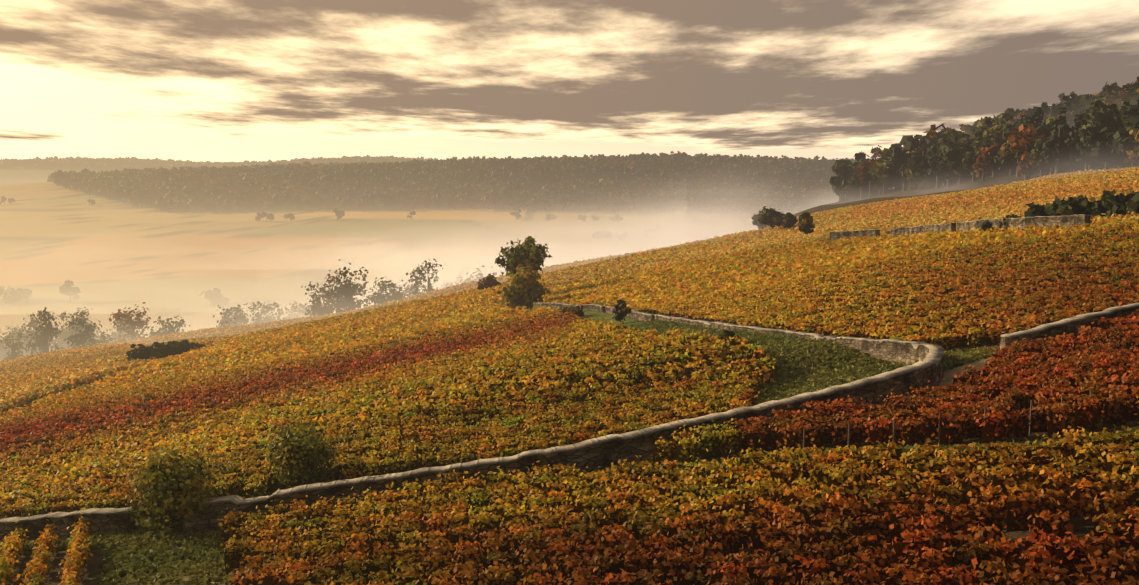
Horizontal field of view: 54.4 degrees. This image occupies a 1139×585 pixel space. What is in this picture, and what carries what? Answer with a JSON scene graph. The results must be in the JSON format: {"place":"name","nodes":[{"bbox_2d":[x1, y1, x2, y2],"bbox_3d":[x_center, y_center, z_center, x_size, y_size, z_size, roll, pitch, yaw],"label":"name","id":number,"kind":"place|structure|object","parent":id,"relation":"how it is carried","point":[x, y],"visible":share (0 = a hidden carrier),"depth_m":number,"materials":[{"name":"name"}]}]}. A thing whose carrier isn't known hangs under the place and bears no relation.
{"place":"outdoors","nodes":[
{"label":"outdoors","id":0,"kind":"place"},
{"bbox_2d":[0,181,782,359],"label":"mist rim","id":1,"kind":"object","parent":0,"point":[645,243],"visible":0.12,"depth_m":393.54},
{"bbox_2d":[0,174,794,340],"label":"mist rim","id":2,"kind":"object","parent":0,"point":[499,273],"visible":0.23,"depth_m":437.19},
{"bbox_2d":[0,179,833,269],"bbox_3d":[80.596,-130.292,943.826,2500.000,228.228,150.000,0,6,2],"label":"valley mist","id":3,"kind":"structure","parent":0,"point":[401,242],"depth_m":947.65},
{"bbox_2d":[0,184,836,314],"bbox_3d":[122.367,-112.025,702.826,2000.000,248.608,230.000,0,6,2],"label":"fog","id":4,"kind":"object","parent":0,"point":[330,264],"depth_m":689.94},
{"bbox_2d":[79,215,758,343],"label":"mist rim","id":5,"kind":"object","parent":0,"point":[411,285],"visible":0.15,"depth_m":361.15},
{"bbox_2d":[0,162,968,338],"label":"mist rim","id":6,"kind":"object","parent":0,"point":[549,247],"visible":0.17,"depth_m":504.41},
{"bbox_2d":[0,150,1138,584],"bbox_3d":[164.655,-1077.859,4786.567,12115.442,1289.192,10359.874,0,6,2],"label":"ground","id":7,"kind":"structure","parent":0,"point":[52,214],"depth_m":1093.12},
{"bbox_2d":[0,507,139,541],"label":"stone wall","id":8,"kind":"structure","parent":7,"relation":"on","point":[103,521],"depth_m":56.84,"materials":[{"name":"stone"}]},
{"bbox_2d":[183,302,943,535],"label":"stone wall","id":9,"kind":"structure","parent":7,"relation":"on","point":[922,357],"depth_m":54.24,"materials":[{"name":"stone"}]},
{"bbox_2d":[0,77,1138,361],"bbox_3d":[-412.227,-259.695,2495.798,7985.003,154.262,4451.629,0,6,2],"label":"forest","id":10,"kind":"object","parent":7,"relation":"on","point":[1110,113],"depth_m":1583.38,"materials":[{"name":"plant"}]},
{"bbox_2d":[0,318,1138,584],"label":"vines","id":11,"kind":"object","parent":7,"relation":"on","point":[76,560],"visible":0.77,"depth_m":42.51,"materials":[{"name":"orange plant"}]},
{"bbox_2d":[0,221,1138,504],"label":"vines","id":12,"kind":"object","parent":7,"relation":"on","point":[252,417],"visible":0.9,"depth_m":98.66,"materials":[{"name":"yellow plant"}]},
{"bbox_2d":[0,225,1138,584],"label":"grapevines","id":13,"kind":"object","parent":7,"relation":"on","point":[858,531],"visible":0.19,"depth_m":46.37,"materials":[{"name":"orange plant"}]},
{"bbox_2d":[0,167,1138,413],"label":"vines","id":14,"kind":"object","parent":7,"relation":"on","point":[694,269],"visible":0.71,"depth_m":205.62,"materials":[{"name":"yellow plant"}]},
{"bbox_2d":[0,319,1138,584],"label":"grass tufts","id":15,"kind":"object","parent":7,"relation":"on","point":[140,555],"visible":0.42,"depth_m":55.07,"materials":[{"name":"green plant"}]},
{"bbox_2d":[109,190,1138,538],"bbox_3d":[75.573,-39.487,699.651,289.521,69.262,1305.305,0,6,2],"label":"trees","id":16,"kind":"object","parent":7,"relation":"on","point":[173,488],"depth_m":57.76,"materials":[{"name":"green plant"}]},
{"bbox_2d":[779,178,899,212],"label":"mist wood","id":17,"kind":"object","parent":7,"relation":"on","point":[849,196],"visible":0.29,"depth_m":524.75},
{"bbox_2d":[829,214,1090,240],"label":"terrace wall","id":18,"kind":"structure","parent":7,"relation":"on","point":[1060,221],"depth_m":166.37,"materials":[{"name":"stone"}]},
{"bbox_2d":[803,387,1119,451],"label":"trellis posts","id":19,"kind":"object","parent":7,"relation":"on","point":[1031,406],"visible":0.46,"depth_m":46.05,"materials":[{"name":"brown wood"}]},
{"bbox_2d":[1000,303,1138,348],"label":"stone wall","id":20,"kind":"structure","parent":7,"relation":"on","point":[1067,326],"depth_m":69.37,"materials":[{"name":"stone"}]},
{"bbox_2d":[0,0,1138,161],"label":"sky","id":21,"kind":"structure","parent":0,"point":[184,80],"materials":[{"name":"beige"}]},
{"bbox_2d":[344,189,834,238],"bbox_3d":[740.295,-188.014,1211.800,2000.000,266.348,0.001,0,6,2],"label":"valley mist","id":22,"kind":"structure","parent":0,"point":[660,218],"depth_m":1245.25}
]}

